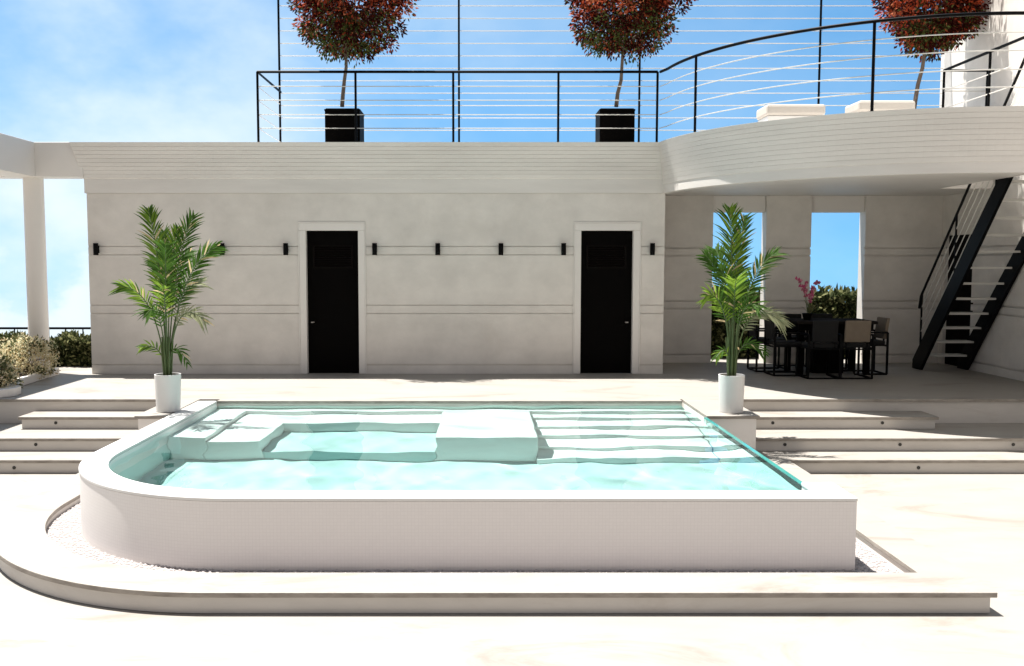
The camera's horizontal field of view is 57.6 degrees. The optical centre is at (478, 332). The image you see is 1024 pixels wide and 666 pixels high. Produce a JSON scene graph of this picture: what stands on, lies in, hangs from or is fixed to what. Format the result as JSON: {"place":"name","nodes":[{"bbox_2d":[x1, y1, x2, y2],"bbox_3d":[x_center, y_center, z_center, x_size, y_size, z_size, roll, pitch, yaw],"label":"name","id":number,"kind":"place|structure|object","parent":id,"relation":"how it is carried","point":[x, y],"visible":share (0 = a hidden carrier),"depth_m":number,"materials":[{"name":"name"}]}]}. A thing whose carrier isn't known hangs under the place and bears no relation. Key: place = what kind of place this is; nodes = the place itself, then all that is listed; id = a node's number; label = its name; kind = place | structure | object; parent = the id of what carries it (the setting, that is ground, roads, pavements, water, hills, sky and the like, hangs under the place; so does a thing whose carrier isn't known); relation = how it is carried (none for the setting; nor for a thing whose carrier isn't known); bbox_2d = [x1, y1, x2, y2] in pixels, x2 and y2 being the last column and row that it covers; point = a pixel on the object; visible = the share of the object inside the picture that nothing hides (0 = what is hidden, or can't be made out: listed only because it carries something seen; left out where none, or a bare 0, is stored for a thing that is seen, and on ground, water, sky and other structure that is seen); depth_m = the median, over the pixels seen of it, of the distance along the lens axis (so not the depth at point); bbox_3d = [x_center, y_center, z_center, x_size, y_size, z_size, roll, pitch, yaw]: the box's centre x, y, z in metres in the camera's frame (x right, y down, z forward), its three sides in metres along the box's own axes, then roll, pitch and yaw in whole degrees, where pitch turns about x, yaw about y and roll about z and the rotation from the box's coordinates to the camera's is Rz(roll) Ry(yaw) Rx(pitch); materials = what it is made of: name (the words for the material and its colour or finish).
{"place":"outdoors","nodes":[
{"label":"outdoors","id":0,"kind":"place"},
{"bbox_2d":[110,405,798,489],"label":"pool water","id":1,"kind":"structure","parent":0,"point":[506,447],"depth_m":8.49,"materials":[{"name":"teal liquid"}]},
{"bbox_2d":[79,401,857,570],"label":"swimming pool","id":2,"kind":"structure","parent":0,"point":[808,526],"depth_m":6.59,"materials":[{"name":"white tile"}]},
{"bbox_2d":[0,0,940,337],"label":"sky","id":3,"kind":"structure","parent":0,"point":[71,70],"materials":[{"name":"blue"}]},
{"bbox_2d":[0,473,1023,665],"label":"ground","id":4,"kind":"structure","parent":0,"point":[971,524],"depth_m":5.72,"materials":[{"name":"white concrete"}]},
{"bbox_2d":[0,411,143,472],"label":"stone steps","id":5,"kind":"structure","parent":4,"relation":"on","point":[51,442],"depth_m":10.44,"materials":[{"name":"stone"}]},
{"bbox_2d":[134,399,199,429],"bbox_3d":[-3.560,1.151,10.729,0.340,0.600,1.246,0,4,0],"label":"pedestal","id":6,"kind":"object","parent":4,"relation":"on","point":[148,417],"visible":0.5,"depth_m":10.12,"materials":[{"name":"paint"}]},
{"bbox_2d":[108,204,227,412],"bbox_3d":[-3.340,-0.275,10.270,1.056,2.311,0.982,2,5,26],"label":"potted palm","id":7,"kind":"object","parent":6,"relation":"on","point":[167,290],"visible":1,"depth_m":10.30,"materials":[{"name":"green plant"}]},
{"bbox_2d":[46,502,903,572],"bbox_3d":[-0.320,1.598,8.157,6.640,0.085,3.650,0,4,0],"label":"pebble bed","id":8,"kind":"object","parent":4,"relation":"on","point":[63,530],"visible":0.22,"depth_m":6.72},
{"bbox_2d":[0,460,997,612],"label":"pool platform","id":9,"kind":"structure","parent":4,"relation":"on","point":[34,556],"depth_m":6.06,"materials":[{"name":"stone"}]},
{"bbox_2d":[0,402,1023,422],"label":"terrace base","id":10,"kind":"object","parent":4,"relation":"on","point":[944,412],"visible":0.14,"depth_m":11.37,"materials":[{"name":"stone"}]},
{"bbox_2d":[682,399,759,449],"bbox_3d":[2.763,1.151,10.729,0.575,0.600,1.246,0,4,0],"label":"pedestal","id":11,"kind":"object","parent":4,"relation":"on","point":[741,426],"visible":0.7,"depth_m":10.13,"materials":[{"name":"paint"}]},
{"bbox_2d":[695,202,794,413],"bbox_3d":[2.898,-0.276,10.225,1.162,2.322,0.921,0,4,0],"label":"potted palm","id":12,"kind":"object","parent":11,"relation":"on","point":[736,289],"visible":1,"depth_m":10.23,"materials":[{"name":"green plant"}]},
{"bbox_2d":[752,411,1023,472],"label":"stone steps","id":13,"kind":"structure","parent":4,"relation":"on","point":[865,442],"depth_m":10.43,"materials":[{"name":"stone"}]},
{"bbox_2d":[0,358,1023,403],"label":"terrace","id":14,"kind":"structure","parent":0,"point":[675,383],"depth_m":12.39,"materials":[{"name":"stone"}]},
{"bbox_2d":[0,368,58,397],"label":"planter bed","id":15,"kind":"object","parent":14,"relation":"on","point":[14,390],"visible":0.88,"depth_m":12.59,"materials":[{"name":"paint"}]},
{"bbox_2d":[0,355,23,387],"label":"flowering bush","id":16,"kind":"object","parent":15,"relation":"on","point":[7,376],"visible":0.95,"depth_m":11.78,"materials":[{"name":"grey plant"}]},
{"bbox_2d":[0,331,60,379],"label":"flowering bush","id":17,"kind":"object","parent":15,"relation":"on","point":[19,345],"visible":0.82,"depth_m":13.07,"materials":[{"name":"grey plant"}]},
{"bbox_2d":[0,133,83,367],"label":"pergola","id":18,"kind":"object","parent":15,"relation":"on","point":[33,165],"visible":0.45,"depth_m":13.70,"materials":[{"name":"paint"}]},
{"bbox_2d":[0,327,90,336],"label":"terrace railing","id":19,"kind":"object","parent":14,"relation":"on","point":[65,328],"visible":0.17,"depth_m":15.76,"materials":[{"name":"black metal"}]},
{"bbox_2d":[0,329,91,366],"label":"hedge","id":20,"kind":"object","parent":14,"relation":"on","point":[73,348],"visible":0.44,"depth_m":14.87,"materials":[{"name":"green plant"}]},
{"bbox_2d":[69,142,664,373],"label":"pool house","id":21,"kind":"structure","parent":14,"relation":"on","point":[329,293],"depth_m":13.78,"materials":[{"name":"paint"}]},
{"bbox_2d":[93,243,99,254],"bbox_3d":[-5.630,-1.235,13.711,0.072,0.176,0.107,0,4,0],"label":"wall lamp","id":22,"kind":"object","parent":21,"relation":"attached to","point":[96,249],"visible":1,"depth_m":13.67,"materials":[{"name":"black metal"}]},
{"bbox_2d":[283,243,287,254],"bbox_3d":[-2.836,-1.235,13.711,0.072,0.176,0.107,0,4,0],"label":"wall lamp","id":23,"kind":"object","parent":21,"relation":"attached to","point":[285,248],"visible":1,"depth_m":13.66,"materials":[{"name":"black metal"}]},
{"bbox_2d":[298,222,366,373],"bbox_3d":[-2.167,-0.522,13.912,0.999,2.254,0.215,0,4,0],"label":"door","id":24,"kind":"structure","parent":21,"relation":"in","point":[331,255],"depth_m":13.90,"materials":[{"name":"paint"}]},
{"bbox_2d":[287,0,418,141],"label":"potted red tree","id":25,"kind":"object","parent":21,"relation":"on","point":[347,32],"visible":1,"depth_m":14.08,"materials":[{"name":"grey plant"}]},
{"bbox_2d":[372,243,376,254],"bbox_3d":[-1.528,-1.235,13.711,0.072,0.176,0.107,0,4,0],"label":"wall lamp","id":26,"kind":"object","parent":21,"relation":"attached to","point":[374,248],"visible":1,"depth_m":13.66,"materials":[{"name":"black metal"}]},
{"bbox_2d":[435,243,439,254],"bbox_3d":[-0.599,-1.235,13.711,0.072,0.176,0.107,0,4,0],"label":"wall lamp","id":27,"kind":"object","parent":21,"relation":"attached to","point":[437,248],"visible":1,"depth_m":13.66,"materials":[{"name":"black metal"}]},
{"bbox_2d":[256,70,658,141],"bbox_3d":[-0.307,-3.368,14.428,5.935,1.058,1.640,0,4,0],"label":"roof railing","id":28,"kind":"object","parent":21,"relation":"on","point":[355,86],"visible":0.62,"depth_m":13.63,"materials":[{"name":"black metal"}]},
{"bbox_2d":[498,243,502,254],"bbox_3d":[0.330,-1.235,13.711,0.072,0.176,0.107,0,4,0],"label":"wall lamp","id":29,"kind":"object","parent":21,"relation":"attached to","point":[500,248],"visible":1,"depth_m":13.66,"materials":[{"name":"black metal"}]},
{"bbox_2d":[561,243,565,254],"bbox_3d":[1.253,-1.235,13.711,0.072,0.176,0.107,0,4,0],"label":"wall lamp","id":30,"kind":"object","parent":21,"relation":"attached to","point":[563,248],"visible":1,"depth_m":13.66,"materials":[{"name":"black metal"}]},
{"bbox_2d":[573,222,641,373],"bbox_3d":[1.905,-0.522,13.912,0.999,2.254,0.215,0,4,0],"label":"door","id":31,"kind":"structure","parent":21,"relation":"in","point":[607,255],"depth_m":13.89,"materials":[{"name":"paint"}]},
{"bbox_2d":[277,0,943,141],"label":"tall cable fence","id":32,"kind":"object","parent":21,"relation":"on","point":[819,68],"visible":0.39,"depth_m":15.24,"materials":[{"name":"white metal"}]},
{"bbox_2d":[564,0,698,141],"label":"potted red tree","id":33,"kind":"object","parent":21,"relation":"on","point":[616,23],"visible":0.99,"depth_m":14.09,"materials":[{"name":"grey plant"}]},
{"bbox_2d":[650,243,654,254],"bbox_3d":[2.560,-1.235,13.711,0.072,0.176,0.107,0,4,0],"label":"wall lamp","id":34,"kind":"object","parent":21,"relation":"attached to","point":[652,248],"visible":1,"depth_m":13.66,"materials":[{"name":"black metal"}]},
{"bbox_2d":[659,106,1023,195],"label":"curved balcony","id":35,"kind":"structure","parent":21,"relation":"attached to","point":[944,151],"depth_m":11.19,"materials":[{"name":"paint"}]},
{"bbox_2d":[756,104,824,121],"bbox_3d":[4.225,-2.879,12.620,0.790,0.365,0.500,0,4,0],"label":"outdoor seat","id":36,"kind":"object","parent":35,"relation":"on","point":[768,112],"visible":0.43,"depth_m":12.37,"materials":[{"name":"white fabric"}]},
{"bbox_2d":[659,11,1023,131],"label":"balcony railing","id":37,"kind":"object","parent":35,"relation":"on","point":[873,57],"visible":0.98,"depth_m":10.87,"materials":[{"name":"black metal"}]},
{"bbox_2d":[845,100,914,112],"bbox_3d":[5.345,-2.872,12.420,0.750,0.380,0.500,0,4,0],"label":"outdoor seat","id":38,"kind":"object","parent":35,"relation":"on","point":[864,105],"visible":0.27,"depth_m":12.16,"materials":[{"name":"white fabric"}]},
{"bbox_2d":[871,0,991,108],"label":"potted red tree","id":39,"kind":"object","parent":35,"relation":"on","point":[927,26],"visible":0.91,"depth_m":13.80,"materials":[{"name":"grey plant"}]},
{"bbox_2d":[942,36,1023,107],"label":"stair guard","id":40,"kind":"object","parent":35,"relation":"on","point":[988,84],"visible":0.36,"depth_m":12.89,"materials":[{"name":"black metal"}]},
{"bbox_2d":[747,316,789,371],"bbox_3d":[4.442,0.159,14.332,0.542,0.841,0.476,0,4,0],"label":"dining chair","id":41,"kind":"object","parent":14,"relation":"on","point":[755,330],"visible":0.63,"depth_m":14.19,"materials":[{"name":"black metal"}]},
{"bbox_2d":[710,283,857,358],"bbox_3d":[5.699,-0.209,16.488,5.231,1.391,1.133,0,4,0],"label":"hedge","id":42,"kind":"object","parent":14,"relation":"on","point":[841,302],"visible":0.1,"depth_m":16.16,"materials":[{"name":"green plant"}]},
{"bbox_2d":[763,318,808,375],"bbox_3d":[4.542,0.199,13.803,0.542,0.841,0.476,0,4,0],"label":"dining chair","id":43,"kind":"object","parent":14,"relation":"on","point":[770,332],"visible":0.73,"depth_m":13.63,"materials":[{"name":"black metal"}]},
{"bbox_2d":[775,314,806,368],"bbox_3d":[5.000,0.129,14.729,0.476,0.841,0.542,0,4,0],"label":"dining chair","id":44,"kind":"object","parent":14,"relation":"on","point":[793,316],"visible":0.17,"depth_m":14.92,"materials":[{"name":"black metal"}]},
{"bbox_2d":[663,196,943,362],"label":"loggia wall","id":45,"kind":"structure","parent":14,"relation":"on","point":[900,241],"depth_m":15.35,"materials":[{"name":"paint"}]},
{"bbox_2d":[795,321,841,378],"bbox_3d":[4.920,0.225,13.457,0.476,0.841,0.542,0,4,0],"label":"dining chair","id":46,"kind":"object","parent":14,"relation":"on","point":[825,334],"visible":0.98,"depth_m":13.22,"materials":[{"name":"black metal"}]},
{"bbox_2d":[805,314,847,368],"bbox_3d":[5.500,0.129,14.729,0.476,0.841,0.542,0,4,0],"label":"dining chair","id":47,"kind":"object","parent":14,"relation":"on","point":[826,316],"visible":0.15,"depth_m":14.92,"materials":[{"name":"black metal"}]},
{"bbox_2d":[784,318,877,374],"bbox_3d":[5.270,0.199,14.054,1.180,0.799,0.760,0,4,0],"label":"dining table","id":48,"kind":"object","parent":14,"relation":"on","point":[817,361],"visible":0.62,"depth_m":13.96,"materials":[{"name":"paint"}]},
{"bbox_2d":[795,276,820,319],"bbox_3d":[4.985,-0.526,13.984,0.393,0.657,0.326,3,5,31],"label":"potted orchid","id":49,"kind":"object","parent":48,"relation":"on","point":[808,314],"visible":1,"depth_m":13.97,"materials":[{"name":"plant"}]},
{"bbox_2d":[827,321,873,378],"bbox_3d":[5.380,0.225,13.457,0.476,0.841,0.542,0,4,0],"label":"dining chair","id":50,"kind":"object","parent":14,"relation":"on","point":[857,334],"visible":0.86,"depth_m":13.21,"materials":[{"name":"beige fabric"}]},
{"bbox_2d":[843,317,889,374],"bbox_3d":[5.818,0.186,13.973,0.542,0.841,0.476,0,4,0],"label":"dining chair","id":51,"kind":"object","parent":14,"relation":"on","point":[881,329],"visible":0.65,"depth_m":13.78,"materials":[{"name":"black metal"}]},
{"bbox_2d":[912,58,1023,369],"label":"black stairs","id":52,"kind":"structure","parent":14,"relation":"on","point":[987,314],"depth_m":13.43,"materials":[{"name":"metal"}]},
{"bbox_2d":[937,0,1023,380],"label":"side wall","id":53,"kind":"structure","parent":14,"relation":"on","point":[1000,352],"depth_m":13.85,"materials":[{"name":"paint"}]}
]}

